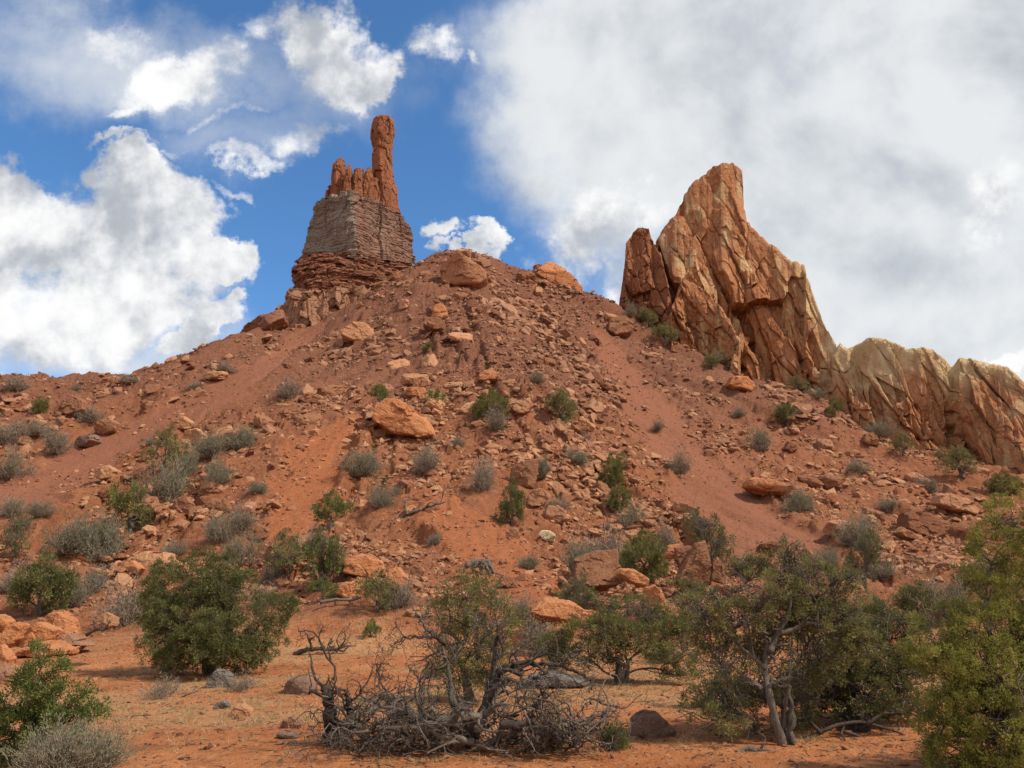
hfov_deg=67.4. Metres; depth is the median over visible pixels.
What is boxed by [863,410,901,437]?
grey shrub
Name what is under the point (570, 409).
juniper
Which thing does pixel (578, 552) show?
sagebrush
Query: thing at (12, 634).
boulder
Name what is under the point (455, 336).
loose rock
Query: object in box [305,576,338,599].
pinyon sapling
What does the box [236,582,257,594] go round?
loose rock
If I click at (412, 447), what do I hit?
loose rock
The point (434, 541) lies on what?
twiggy shrub
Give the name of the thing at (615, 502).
juniper
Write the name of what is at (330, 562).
juniper
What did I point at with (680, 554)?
boulder
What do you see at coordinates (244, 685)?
shrub
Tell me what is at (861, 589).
loose rock
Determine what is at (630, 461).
loose rock
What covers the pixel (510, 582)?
loose rock
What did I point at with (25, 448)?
loose rock
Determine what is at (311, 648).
dead branch
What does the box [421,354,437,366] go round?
loose rock
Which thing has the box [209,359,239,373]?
twiggy shrub
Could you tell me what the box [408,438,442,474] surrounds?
twiggy shrub
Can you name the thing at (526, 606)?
twiggy shrub
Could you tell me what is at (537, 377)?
sagebrush
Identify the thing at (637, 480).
loose rock
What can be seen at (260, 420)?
loose rock
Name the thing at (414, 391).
rock slab
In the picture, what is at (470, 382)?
loose rock
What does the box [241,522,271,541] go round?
boulder
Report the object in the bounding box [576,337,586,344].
loose rock
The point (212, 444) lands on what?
sagebrush
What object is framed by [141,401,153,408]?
loose rock
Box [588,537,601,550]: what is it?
sagebrush
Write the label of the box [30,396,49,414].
juniper
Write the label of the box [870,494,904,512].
sagebrush
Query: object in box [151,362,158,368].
loose rock
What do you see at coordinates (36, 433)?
twiggy shrub
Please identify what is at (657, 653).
grey shrub
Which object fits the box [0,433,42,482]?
grey shrub
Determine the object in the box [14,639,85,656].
rock slab
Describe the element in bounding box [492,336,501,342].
loose rock
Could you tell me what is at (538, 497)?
boulder
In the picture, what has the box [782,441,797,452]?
boulder
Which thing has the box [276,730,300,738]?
boulder
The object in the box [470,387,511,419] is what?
juniper
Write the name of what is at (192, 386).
twiggy shrub
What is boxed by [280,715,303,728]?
boulder
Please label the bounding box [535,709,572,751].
shrub
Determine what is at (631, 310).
grey shrub
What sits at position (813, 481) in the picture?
loose rock
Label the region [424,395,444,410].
loose rock
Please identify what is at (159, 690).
shrub
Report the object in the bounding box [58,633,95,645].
rock slab
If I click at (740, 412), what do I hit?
twiggy shrub
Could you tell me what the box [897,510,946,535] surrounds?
boulder
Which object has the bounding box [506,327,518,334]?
loose rock
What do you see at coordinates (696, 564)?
boulder
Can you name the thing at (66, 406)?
boulder
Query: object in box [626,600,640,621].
boulder
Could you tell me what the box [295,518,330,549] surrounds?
grey shrub
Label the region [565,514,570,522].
loose rock
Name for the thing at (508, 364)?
loose rock
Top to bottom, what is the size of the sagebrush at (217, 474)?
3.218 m
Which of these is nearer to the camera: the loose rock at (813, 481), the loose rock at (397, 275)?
the loose rock at (813, 481)
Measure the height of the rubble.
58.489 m
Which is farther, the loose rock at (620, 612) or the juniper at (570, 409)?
the juniper at (570, 409)
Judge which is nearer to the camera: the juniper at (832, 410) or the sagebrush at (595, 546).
the sagebrush at (595, 546)
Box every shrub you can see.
[0,373,35,391]
[0,412,45,445]
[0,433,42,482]
[0,489,27,518]
[0,554,35,593]
[0,708,148,767]
[20,416,53,437]
[39,421,78,455]
[57,551,113,594]
[68,381,84,391]
[70,401,108,424]
[87,567,152,627]
[110,373,137,384]
[123,444,195,502]
[125,671,196,700]
[143,434,159,444]
[156,532,191,556]
[182,378,202,389]
[199,496,245,542]
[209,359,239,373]
[215,665,267,691]
[220,524,266,565]
[222,499,261,529]
[246,580,277,608]
[258,546,302,584]
[272,374,304,399]
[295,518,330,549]
[384,574,422,608]
[388,484,403,494]
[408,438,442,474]
[426,530,440,545]
[447,431,468,446]
[463,453,497,492]
[482,403,514,431]
[510,590,533,616]
[516,613,575,657]
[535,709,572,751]
[544,494,574,511]
[571,519,632,566]
[576,431,598,441]
[590,714,633,750]
[615,488,648,526]
[623,299,649,317]
[637,630,685,663]
[649,418,665,432]
[651,517,679,545]
[666,433,695,477]
[673,592,710,631]
[711,347,729,363]
[728,552,757,576]
[729,404,747,416]
[744,422,774,451]
[803,384,828,399]
[828,505,892,547]
[844,450,876,473]
[861,552,915,580]
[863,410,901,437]
[900,555,982,626]
[914,473,942,494]
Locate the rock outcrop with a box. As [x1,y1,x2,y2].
[240,309,288,332]
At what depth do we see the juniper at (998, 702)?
9.31 m
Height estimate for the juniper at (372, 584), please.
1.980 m
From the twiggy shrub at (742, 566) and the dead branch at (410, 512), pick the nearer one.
the twiggy shrub at (742, 566)
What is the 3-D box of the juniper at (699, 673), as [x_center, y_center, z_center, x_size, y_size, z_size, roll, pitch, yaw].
[3.993,5.476,14.692,2.074,1.693,1.047,6,-16,-22]
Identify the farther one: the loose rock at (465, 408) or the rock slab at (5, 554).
the loose rock at (465, 408)
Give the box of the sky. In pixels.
[0,0,1023,381]
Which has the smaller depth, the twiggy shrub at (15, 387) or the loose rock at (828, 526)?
the loose rock at (828, 526)
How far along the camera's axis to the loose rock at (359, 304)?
108.93 m
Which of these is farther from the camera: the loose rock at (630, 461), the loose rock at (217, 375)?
the loose rock at (217, 375)
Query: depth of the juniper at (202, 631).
20.32 m
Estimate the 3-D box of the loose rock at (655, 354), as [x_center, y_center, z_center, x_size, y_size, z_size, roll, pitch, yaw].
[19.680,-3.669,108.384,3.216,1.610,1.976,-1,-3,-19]
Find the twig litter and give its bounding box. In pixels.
[0,657,1010,767]
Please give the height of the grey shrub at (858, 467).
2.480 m
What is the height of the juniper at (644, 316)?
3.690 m
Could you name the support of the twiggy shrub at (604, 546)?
on the ground at (476, 502)
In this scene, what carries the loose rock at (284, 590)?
on the ground at (476, 502)
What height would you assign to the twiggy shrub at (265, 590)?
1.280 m
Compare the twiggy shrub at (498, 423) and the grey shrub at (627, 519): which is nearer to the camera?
the grey shrub at (627, 519)
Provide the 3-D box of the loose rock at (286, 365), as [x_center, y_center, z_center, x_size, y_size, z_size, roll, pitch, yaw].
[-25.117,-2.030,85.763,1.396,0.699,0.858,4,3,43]
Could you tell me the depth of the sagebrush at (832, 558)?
47.33 m
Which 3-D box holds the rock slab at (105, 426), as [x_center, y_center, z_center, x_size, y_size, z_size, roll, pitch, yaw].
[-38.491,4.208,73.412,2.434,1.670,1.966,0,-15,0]
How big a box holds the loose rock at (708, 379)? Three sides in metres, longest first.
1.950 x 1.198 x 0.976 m
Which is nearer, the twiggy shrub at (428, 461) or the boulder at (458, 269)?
the twiggy shrub at (428, 461)
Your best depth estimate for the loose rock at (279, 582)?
36.92 m
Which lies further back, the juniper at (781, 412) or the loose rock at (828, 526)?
the juniper at (781, 412)
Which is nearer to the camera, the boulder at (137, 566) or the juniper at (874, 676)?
the juniper at (874, 676)
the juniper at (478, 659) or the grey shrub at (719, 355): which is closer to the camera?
the juniper at (478, 659)
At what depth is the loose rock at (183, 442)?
66.08 m
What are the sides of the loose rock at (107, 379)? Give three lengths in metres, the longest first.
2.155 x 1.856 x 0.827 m
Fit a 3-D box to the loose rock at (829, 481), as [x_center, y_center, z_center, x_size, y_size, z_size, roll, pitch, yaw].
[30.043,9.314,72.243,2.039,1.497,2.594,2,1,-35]
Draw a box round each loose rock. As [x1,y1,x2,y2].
[13,387,39,397]
[19,443,34,458]
[31,374,41,379]
[81,496,89,500]
[97,375,120,383]
[98,556,112,561]
[98,584,113,589]
[114,585,127,590]
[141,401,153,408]
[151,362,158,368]
[164,356,176,363]
[169,439,190,453]
[178,520,189,530]
[199,479,219,492]
[203,371,227,379]
[212,428,240,441]
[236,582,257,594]
[244,501,256,515]
[252,413,274,427]
[273,578,290,587]
[277,589,290,596]
[282,363,292,367]
[296,324,305,328]
[297,412,321,425]
[301,383,313,394]
[317,385,345,395]
[353,388,365,393]
[355,302,362,308]
[370,323,377,328]
[373,428,388,438]
[374,280,386,288]
[387,359,409,368]
[390,270,403,279]
[393,556,401,561]
[397,480,414,487]
[398,299,408,309]
[400,373,428,385]
[405,278,413,283]
[406,607,433,616]
[407,443,419,450]
[408,579,422,587]
[419,270,430,276]
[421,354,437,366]
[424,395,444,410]
[438,567,449,573]
[443,381,462,389]
[447,332,472,341]
[452,469,459,474]
[453,292,468,299]
[458,401,475,413]
[463,380,474,388]
[475,303,488,313]
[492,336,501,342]
[497,576,518,587]
[502,361,513,366]
[502,379,514,385]
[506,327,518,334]
[516,271,537,283]
[519,299,534,306]
[535,287,542,295]
[541,357,555,366]
[544,437,552,444]
[549,324,555,330]
[551,419,569,429]
[552,481,567,497]
[563,443,574,451]
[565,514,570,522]
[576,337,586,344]
[578,416,595,431]
[578,442,586,450]
[594,481,609,492]
[598,382,613,391]
[603,427,615,433]
[604,313,616,320]
[612,608,625,617]
[621,457,632,466]
[623,530,638,539]
[628,477,645,484]
[641,352,662,358]
[643,519,655,525]
[672,501,695,513]
[704,376,712,382]
[757,541,778,550]
[759,471,770,476]
[797,475,819,486]
[801,548,817,562]
[816,438,834,451]
[817,474,846,489]
[822,519,851,535]
[845,579,865,591]
[860,507,885,520]
[867,476,880,483]
[879,442,893,447]
[883,540,895,551]
[904,472,927,483]
[913,455,925,460]
[916,555,926,559]
[935,561,950,567]
[959,462,990,474]
[967,486,979,490]
[992,496,1014,506]
[1005,518,1023,528]
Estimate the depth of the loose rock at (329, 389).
77.28 m
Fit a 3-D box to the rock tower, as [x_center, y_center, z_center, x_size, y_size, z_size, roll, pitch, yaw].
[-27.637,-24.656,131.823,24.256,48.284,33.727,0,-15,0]
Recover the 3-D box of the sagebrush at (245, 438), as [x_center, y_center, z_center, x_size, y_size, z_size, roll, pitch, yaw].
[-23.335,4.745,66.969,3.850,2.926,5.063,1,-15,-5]
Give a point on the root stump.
(486, 564)
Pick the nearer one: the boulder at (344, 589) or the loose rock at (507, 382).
the boulder at (344, 589)
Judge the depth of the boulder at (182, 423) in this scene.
70.53 m
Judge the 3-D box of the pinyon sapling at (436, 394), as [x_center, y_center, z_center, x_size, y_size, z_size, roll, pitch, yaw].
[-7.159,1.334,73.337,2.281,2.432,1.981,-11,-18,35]
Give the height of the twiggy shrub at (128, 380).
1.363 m
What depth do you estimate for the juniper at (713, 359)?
107.79 m
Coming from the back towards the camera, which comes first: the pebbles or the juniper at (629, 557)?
the juniper at (629, 557)
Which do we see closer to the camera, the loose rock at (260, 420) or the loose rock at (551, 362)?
the loose rock at (260, 420)
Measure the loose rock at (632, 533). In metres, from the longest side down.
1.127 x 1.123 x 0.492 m
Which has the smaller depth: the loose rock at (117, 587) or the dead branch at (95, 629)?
the dead branch at (95, 629)
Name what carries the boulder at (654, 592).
on the ground at (476, 502)
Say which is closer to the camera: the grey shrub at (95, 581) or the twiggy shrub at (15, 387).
the grey shrub at (95, 581)
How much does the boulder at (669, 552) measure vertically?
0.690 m
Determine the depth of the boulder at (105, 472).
61.78 m
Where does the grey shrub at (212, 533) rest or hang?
on the ground at (476, 502)
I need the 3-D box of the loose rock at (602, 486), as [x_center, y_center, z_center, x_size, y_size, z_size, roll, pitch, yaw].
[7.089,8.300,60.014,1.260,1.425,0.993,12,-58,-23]
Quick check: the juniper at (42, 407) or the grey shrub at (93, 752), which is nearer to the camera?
the grey shrub at (93, 752)
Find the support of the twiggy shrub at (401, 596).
on the ground at (476, 502)
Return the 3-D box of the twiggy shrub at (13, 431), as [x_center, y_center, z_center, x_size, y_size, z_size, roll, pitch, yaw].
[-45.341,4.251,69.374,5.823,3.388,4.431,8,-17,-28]
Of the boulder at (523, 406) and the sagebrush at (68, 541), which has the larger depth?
the boulder at (523, 406)
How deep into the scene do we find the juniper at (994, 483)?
73.41 m
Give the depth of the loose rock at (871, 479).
71.72 m
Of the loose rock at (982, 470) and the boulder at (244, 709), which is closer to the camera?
the boulder at (244, 709)
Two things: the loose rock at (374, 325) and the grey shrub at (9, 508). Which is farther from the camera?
the loose rock at (374, 325)
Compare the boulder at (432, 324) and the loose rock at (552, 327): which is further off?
the loose rock at (552, 327)
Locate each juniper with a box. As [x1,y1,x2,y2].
[0,499,36,559]
[5,548,79,616]
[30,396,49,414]
[102,480,157,533]
[120,535,301,675]
[138,426,192,475]
[262,527,305,577]
[266,583,648,767]
[301,525,347,589]
[352,568,402,612]
[420,341,432,352]
[421,564,522,703]
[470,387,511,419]
[494,475,526,525]
[515,600,568,632]
[532,587,708,684]
[544,385,579,422]
[554,570,600,609]
[597,450,628,486]
[600,485,635,510]
[618,528,670,581]
[636,307,659,328]
[650,320,678,345]
[663,533,887,746]
[663,572,707,597]
[664,628,771,708]
[676,490,738,563]
[702,352,724,368]
[753,590,885,699]
[772,398,795,427]
[774,594,947,731]
[784,375,811,389]
[824,397,844,416]
[837,520,894,592]
[888,432,917,455]
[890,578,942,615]
[895,480,1023,767]
[934,444,982,477]
[943,552,1023,617]
[981,470,1023,495]
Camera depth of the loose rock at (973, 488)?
74.98 m
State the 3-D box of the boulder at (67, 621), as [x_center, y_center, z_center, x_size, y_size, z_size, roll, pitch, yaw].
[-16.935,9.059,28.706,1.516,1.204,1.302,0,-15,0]
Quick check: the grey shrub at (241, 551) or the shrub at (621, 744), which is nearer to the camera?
the shrub at (621, 744)
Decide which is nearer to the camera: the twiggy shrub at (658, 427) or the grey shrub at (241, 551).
the grey shrub at (241, 551)
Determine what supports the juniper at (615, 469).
on the ground at (476, 502)
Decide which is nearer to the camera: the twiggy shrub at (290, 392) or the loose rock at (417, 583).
the loose rock at (417, 583)
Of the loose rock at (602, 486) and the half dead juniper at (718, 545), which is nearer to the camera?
the half dead juniper at (718, 545)
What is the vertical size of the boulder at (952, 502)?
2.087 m
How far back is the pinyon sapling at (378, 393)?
73.86 m
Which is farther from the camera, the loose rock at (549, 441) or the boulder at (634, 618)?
the loose rock at (549, 441)
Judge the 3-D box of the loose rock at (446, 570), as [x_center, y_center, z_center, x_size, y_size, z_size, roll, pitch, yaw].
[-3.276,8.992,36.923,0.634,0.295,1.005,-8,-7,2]
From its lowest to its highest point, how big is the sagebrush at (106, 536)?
3.846 m
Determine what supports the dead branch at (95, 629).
on the ground at (476, 502)
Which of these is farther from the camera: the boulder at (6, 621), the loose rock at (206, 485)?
the loose rock at (206, 485)
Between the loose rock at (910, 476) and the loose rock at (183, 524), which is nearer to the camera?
the loose rock at (183, 524)
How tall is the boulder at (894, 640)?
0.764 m
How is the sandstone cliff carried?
on the ground at (476, 502)
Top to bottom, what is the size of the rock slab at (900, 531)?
1.111 m
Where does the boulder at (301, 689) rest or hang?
on the ground at (476, 502)
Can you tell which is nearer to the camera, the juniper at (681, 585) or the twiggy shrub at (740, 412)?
the juniper at (681, 585)
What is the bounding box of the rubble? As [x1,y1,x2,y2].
[0,248,1023,657]
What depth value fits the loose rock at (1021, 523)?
56.08 m
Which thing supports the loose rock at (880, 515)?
on the ground at (476, 502)
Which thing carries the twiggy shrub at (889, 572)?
on the ground at (476, 502)
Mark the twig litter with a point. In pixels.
(218, 729)
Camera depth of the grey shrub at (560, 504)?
53.79 m
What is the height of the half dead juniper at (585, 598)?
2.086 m
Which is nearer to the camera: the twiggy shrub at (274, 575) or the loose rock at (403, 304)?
the twiggy shrub at (274, 575)
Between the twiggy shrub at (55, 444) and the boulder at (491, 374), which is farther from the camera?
the boulder at (491, 374)
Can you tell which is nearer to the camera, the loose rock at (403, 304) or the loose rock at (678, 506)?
the loose rock at (678, 506)
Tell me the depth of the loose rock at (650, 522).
53.41 m
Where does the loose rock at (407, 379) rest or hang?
on the ground at (476, 502)
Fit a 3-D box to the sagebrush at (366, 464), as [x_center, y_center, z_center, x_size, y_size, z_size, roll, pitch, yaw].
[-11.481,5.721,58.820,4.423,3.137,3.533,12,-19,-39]
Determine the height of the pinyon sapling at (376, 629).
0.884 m
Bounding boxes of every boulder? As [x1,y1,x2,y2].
[0,614,15,631]
[0,622,29,647]
[0,644,16,664]
[0,663,16,683]
[17,622,64,646]
[40,610,81,633]
[57,397,93,417]
[94,465,121,480]
[95,612,118,629]
[122,560,144,574]
[131,551,184,570]
[169,416,194,429]
[172,495,195,515]
[182,428,207,444]
[204,498,232,512]
[204,668,235,687]
[213,700,230,708]
[229,702,253,717]
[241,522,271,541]
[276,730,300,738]
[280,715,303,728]
[283,675,315,694]
[336,579,364,597]
[340,322,373,342]
[343,553,386,578]
[372,398,434,438]
[386,567,408,587]
[402,505,416,512]
[410,565,424,576]
[423,317,445,331]
[431,303,447,318]
[440,252,487,288]
[478,368,498,382]
[508,528,519,538]
[511,397,532,414]
[523,669,589,687]
[527,488,551,507]
[530,596,583,622]
[532,264,541,271]
[538,530,555,542]
[542,505,567,524]
[572,549,620,592]
[574,610,603,628]
[607,315,634,337]
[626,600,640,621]
[630,709,676,737]
[640,584,664,607]
[663,544,678,558]
[665,606,687,625]
[674,545,691,566]
[675,540,711,586]
[711,557,725,583]
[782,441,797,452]
[860,432,878,446]
[886,628,900,649]
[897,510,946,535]
[930,493,979,514]
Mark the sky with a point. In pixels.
(165, 165)
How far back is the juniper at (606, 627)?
18.07 m
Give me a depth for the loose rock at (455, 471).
58.79 m
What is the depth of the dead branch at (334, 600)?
30.96 m
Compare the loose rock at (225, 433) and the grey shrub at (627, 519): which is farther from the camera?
the loose rock at (225, 433)
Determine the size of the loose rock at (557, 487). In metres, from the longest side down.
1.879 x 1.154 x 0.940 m
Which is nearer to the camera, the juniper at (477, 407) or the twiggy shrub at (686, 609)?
the twiggy shrub at (686, 609)
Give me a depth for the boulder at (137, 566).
38.30 m
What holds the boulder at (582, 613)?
on the ground at (476, 502)
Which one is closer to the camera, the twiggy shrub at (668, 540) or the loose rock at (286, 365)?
the twiggy shrub at (668, 540)
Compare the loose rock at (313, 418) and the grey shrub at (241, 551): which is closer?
the grey shrub at (241, 551)
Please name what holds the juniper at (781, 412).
on the ground at (476, 502)
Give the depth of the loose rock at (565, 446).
66.46 m
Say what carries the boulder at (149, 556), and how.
on the ground at (476, 502)
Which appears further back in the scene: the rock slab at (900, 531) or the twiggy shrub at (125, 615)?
the rock slab at (900, 531)
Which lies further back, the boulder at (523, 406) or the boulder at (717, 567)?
the boulder at (523, 406)
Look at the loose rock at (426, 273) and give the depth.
115.82 m
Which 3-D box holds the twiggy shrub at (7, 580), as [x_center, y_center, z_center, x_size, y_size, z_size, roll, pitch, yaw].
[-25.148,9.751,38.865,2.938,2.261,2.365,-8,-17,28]
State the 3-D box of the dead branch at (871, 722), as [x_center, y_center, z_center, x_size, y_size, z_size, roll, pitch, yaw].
[5.561,5.455,12.124,2.549,1.618,0.801,0,-15,0]
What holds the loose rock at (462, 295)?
on the ground at (476, 502)
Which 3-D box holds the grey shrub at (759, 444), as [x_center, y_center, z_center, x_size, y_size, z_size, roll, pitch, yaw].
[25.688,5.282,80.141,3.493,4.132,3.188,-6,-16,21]
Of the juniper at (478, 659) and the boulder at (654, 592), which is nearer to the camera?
the juniper at (478, 659)
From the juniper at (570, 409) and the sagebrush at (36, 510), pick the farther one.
the juniper at (570, 409)
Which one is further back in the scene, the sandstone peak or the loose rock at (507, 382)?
the sandstone peak
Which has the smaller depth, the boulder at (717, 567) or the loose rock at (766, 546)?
the boulder at (717, 567)
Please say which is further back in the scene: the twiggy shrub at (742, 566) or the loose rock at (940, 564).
the loose rock at (940, 564)
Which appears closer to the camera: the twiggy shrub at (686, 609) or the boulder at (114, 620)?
the boulder at (114, 620)
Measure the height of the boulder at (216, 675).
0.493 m
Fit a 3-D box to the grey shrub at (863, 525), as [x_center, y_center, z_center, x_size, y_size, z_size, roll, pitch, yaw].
[23.640,9.882,52.806,4.205,3.131,3.426,11,-18,-35]
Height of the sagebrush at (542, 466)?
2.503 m
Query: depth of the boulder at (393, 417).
66.45 m
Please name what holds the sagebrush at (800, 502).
on the ground at (476, 502)
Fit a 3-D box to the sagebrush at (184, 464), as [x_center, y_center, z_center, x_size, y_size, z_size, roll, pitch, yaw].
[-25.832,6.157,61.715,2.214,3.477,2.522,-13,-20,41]
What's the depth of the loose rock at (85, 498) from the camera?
57.14 m
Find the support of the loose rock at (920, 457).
on the ground at (476, 502)
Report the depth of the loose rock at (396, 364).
86.83 m
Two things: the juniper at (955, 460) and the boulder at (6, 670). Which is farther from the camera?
the juniper at (955, 460)
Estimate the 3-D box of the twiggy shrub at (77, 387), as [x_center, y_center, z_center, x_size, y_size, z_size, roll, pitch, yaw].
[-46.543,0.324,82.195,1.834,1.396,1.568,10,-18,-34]
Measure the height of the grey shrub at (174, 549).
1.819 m
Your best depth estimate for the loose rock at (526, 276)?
123.86 m
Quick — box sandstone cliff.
[831,337,1023,473]
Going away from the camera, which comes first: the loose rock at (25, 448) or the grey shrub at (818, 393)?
the loose rock at (25, 448)
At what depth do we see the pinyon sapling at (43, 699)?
9.83 m
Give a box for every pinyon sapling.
[0,637,114,767]
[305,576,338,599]
[309,487,354,530]
[362,616,382,637]
[369,380,389,401]
[424,386,446,401]
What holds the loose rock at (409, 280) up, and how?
on the ground at (476, 502)
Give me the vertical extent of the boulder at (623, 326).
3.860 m
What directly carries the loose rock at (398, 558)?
on the ground at (476, 502)
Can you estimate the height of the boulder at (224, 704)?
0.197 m
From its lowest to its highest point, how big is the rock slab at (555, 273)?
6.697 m
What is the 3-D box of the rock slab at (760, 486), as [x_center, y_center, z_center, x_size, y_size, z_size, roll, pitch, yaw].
[21.804,8.803,65.430,4.304,1.851,3.264,-5,-16,17]
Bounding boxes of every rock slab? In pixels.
[0,549,49,569]
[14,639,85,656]
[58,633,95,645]
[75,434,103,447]
[94,419,123,434]
[405,387,427,397]
[412,377,430,387]
[510,458,538,488]
[536,261,582,291]
[615,568,649,587]
[659,603,676,615]
[718,584,747,601]
[726,376,755,391]
[742,477,794,496]
[893,526,923,539]
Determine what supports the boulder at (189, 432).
on the ground at (476, 502)
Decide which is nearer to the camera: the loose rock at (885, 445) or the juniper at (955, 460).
the juniper at (955, 460)
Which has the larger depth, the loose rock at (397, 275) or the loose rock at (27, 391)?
the loose rock at (397, 275)
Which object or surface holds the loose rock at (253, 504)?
on the ground at (476, 502)
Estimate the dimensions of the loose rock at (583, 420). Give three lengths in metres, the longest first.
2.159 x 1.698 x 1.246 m
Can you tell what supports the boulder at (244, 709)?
on the ground at (476, 502)
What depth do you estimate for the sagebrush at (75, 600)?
33.10 m
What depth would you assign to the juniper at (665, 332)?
114.78 m
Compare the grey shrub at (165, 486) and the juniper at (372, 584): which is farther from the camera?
the grey shrub at (165, 486)
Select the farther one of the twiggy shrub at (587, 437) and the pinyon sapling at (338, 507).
the twiggy shrub at (587, 437)
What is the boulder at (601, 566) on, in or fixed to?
on the ground at (476, 502)
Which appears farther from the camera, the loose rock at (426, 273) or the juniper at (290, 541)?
the loose rock at (426, 273)
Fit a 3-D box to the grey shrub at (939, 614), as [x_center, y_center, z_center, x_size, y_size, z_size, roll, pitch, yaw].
[16.343,7.984,29.354,2.674,2.888,2.930,-6,-16,23]
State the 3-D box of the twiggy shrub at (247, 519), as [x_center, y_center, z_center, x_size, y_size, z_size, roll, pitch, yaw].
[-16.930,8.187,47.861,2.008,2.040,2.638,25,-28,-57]
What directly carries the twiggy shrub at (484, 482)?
on the ground at (476, 502)
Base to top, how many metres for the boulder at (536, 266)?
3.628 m
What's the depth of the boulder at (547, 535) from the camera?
47.43 m
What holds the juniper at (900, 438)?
on the ground at (476, 502)
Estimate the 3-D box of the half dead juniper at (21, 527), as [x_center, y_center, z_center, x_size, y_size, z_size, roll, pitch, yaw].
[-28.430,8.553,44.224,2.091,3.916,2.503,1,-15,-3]
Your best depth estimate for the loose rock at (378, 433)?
67.17 m
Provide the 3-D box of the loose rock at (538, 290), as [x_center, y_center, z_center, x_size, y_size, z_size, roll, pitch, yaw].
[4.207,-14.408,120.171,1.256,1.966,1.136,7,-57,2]
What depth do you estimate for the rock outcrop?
105.87 m
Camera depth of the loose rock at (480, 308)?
101.93 m
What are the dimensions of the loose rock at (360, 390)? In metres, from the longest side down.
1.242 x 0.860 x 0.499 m
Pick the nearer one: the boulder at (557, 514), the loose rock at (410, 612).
the loose rock at (410, 612)
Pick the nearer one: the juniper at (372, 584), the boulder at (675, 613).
the boulder at (675, 613)
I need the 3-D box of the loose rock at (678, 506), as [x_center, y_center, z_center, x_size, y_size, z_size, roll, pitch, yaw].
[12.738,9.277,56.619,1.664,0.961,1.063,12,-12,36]
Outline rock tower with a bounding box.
[275,115,415,327]
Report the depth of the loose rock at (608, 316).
116.71 m
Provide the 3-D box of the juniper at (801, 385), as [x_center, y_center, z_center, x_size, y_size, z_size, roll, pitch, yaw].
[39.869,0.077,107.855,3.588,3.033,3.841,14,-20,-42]
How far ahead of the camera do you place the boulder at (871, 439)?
87.80 m
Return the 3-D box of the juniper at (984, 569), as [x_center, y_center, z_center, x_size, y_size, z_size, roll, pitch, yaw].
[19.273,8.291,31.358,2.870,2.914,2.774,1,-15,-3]
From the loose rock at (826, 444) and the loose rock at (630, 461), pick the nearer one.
the loose rock at (630, 461)
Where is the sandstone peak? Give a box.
[619,163,836,401]
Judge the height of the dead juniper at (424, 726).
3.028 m
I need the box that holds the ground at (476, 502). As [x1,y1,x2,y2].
[0,250,1023,767]
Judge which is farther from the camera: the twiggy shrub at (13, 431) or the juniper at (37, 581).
the twiggy shrub at (13, 431)
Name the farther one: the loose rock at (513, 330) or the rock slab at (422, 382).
the loose rock at (513, 330)
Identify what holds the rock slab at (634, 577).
on the ground at (476, 502)
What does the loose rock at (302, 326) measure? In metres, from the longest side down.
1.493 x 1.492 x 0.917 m
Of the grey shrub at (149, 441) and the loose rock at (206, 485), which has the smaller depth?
the loose rock at (206, 485)
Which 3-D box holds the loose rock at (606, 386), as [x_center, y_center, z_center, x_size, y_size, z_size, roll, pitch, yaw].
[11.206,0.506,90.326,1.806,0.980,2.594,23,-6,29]
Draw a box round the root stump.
[464,558,503,576]
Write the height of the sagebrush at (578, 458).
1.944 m
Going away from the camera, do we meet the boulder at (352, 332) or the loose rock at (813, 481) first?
the loose rock at (813, 481)
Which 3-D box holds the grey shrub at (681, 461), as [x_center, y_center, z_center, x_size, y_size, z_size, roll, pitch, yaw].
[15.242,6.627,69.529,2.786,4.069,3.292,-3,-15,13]
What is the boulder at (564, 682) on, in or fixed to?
on the ground at (476, 502)
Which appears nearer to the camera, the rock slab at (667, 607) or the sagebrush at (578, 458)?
the rock slab at (667, 607)
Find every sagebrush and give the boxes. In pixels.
[19,495,64,516]
[38,504,104,555]
[51,563,95,607]
[75,508,131,560]
[174,441,204,475]
[186,423,228,458]
[200,448,239,486]
[219,421,262,449]
[244,479,272,494]
[330,439,389,478]
[365,476,396,508]
[515,552,541,568]
[524,451,552,478]
[526,367,544,383]
[559,446,596,465]
[559,531,601,576]
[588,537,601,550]
[777,485,820,512]
[800,543,848,568]
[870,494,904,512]
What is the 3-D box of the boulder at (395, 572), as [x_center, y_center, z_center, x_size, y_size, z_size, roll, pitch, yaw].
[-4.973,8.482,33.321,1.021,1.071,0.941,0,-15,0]
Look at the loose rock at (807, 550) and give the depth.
49.34 m
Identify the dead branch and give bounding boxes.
[85,617,112,636]
[293,614,356,654]
[319,594,361,605]
[395,484,450,518]
[735,732,776,752]
[786,676,920,740]
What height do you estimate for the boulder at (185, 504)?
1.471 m
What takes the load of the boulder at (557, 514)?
on the ground at (476, 502)
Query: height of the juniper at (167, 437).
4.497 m
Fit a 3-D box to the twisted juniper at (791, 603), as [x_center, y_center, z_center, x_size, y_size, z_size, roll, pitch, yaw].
[4.212,4.112,12.355,3.543,3.354,2.319,0,-15,0]
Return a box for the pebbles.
[0,611,1021,767]
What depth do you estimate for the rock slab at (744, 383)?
97.30 m

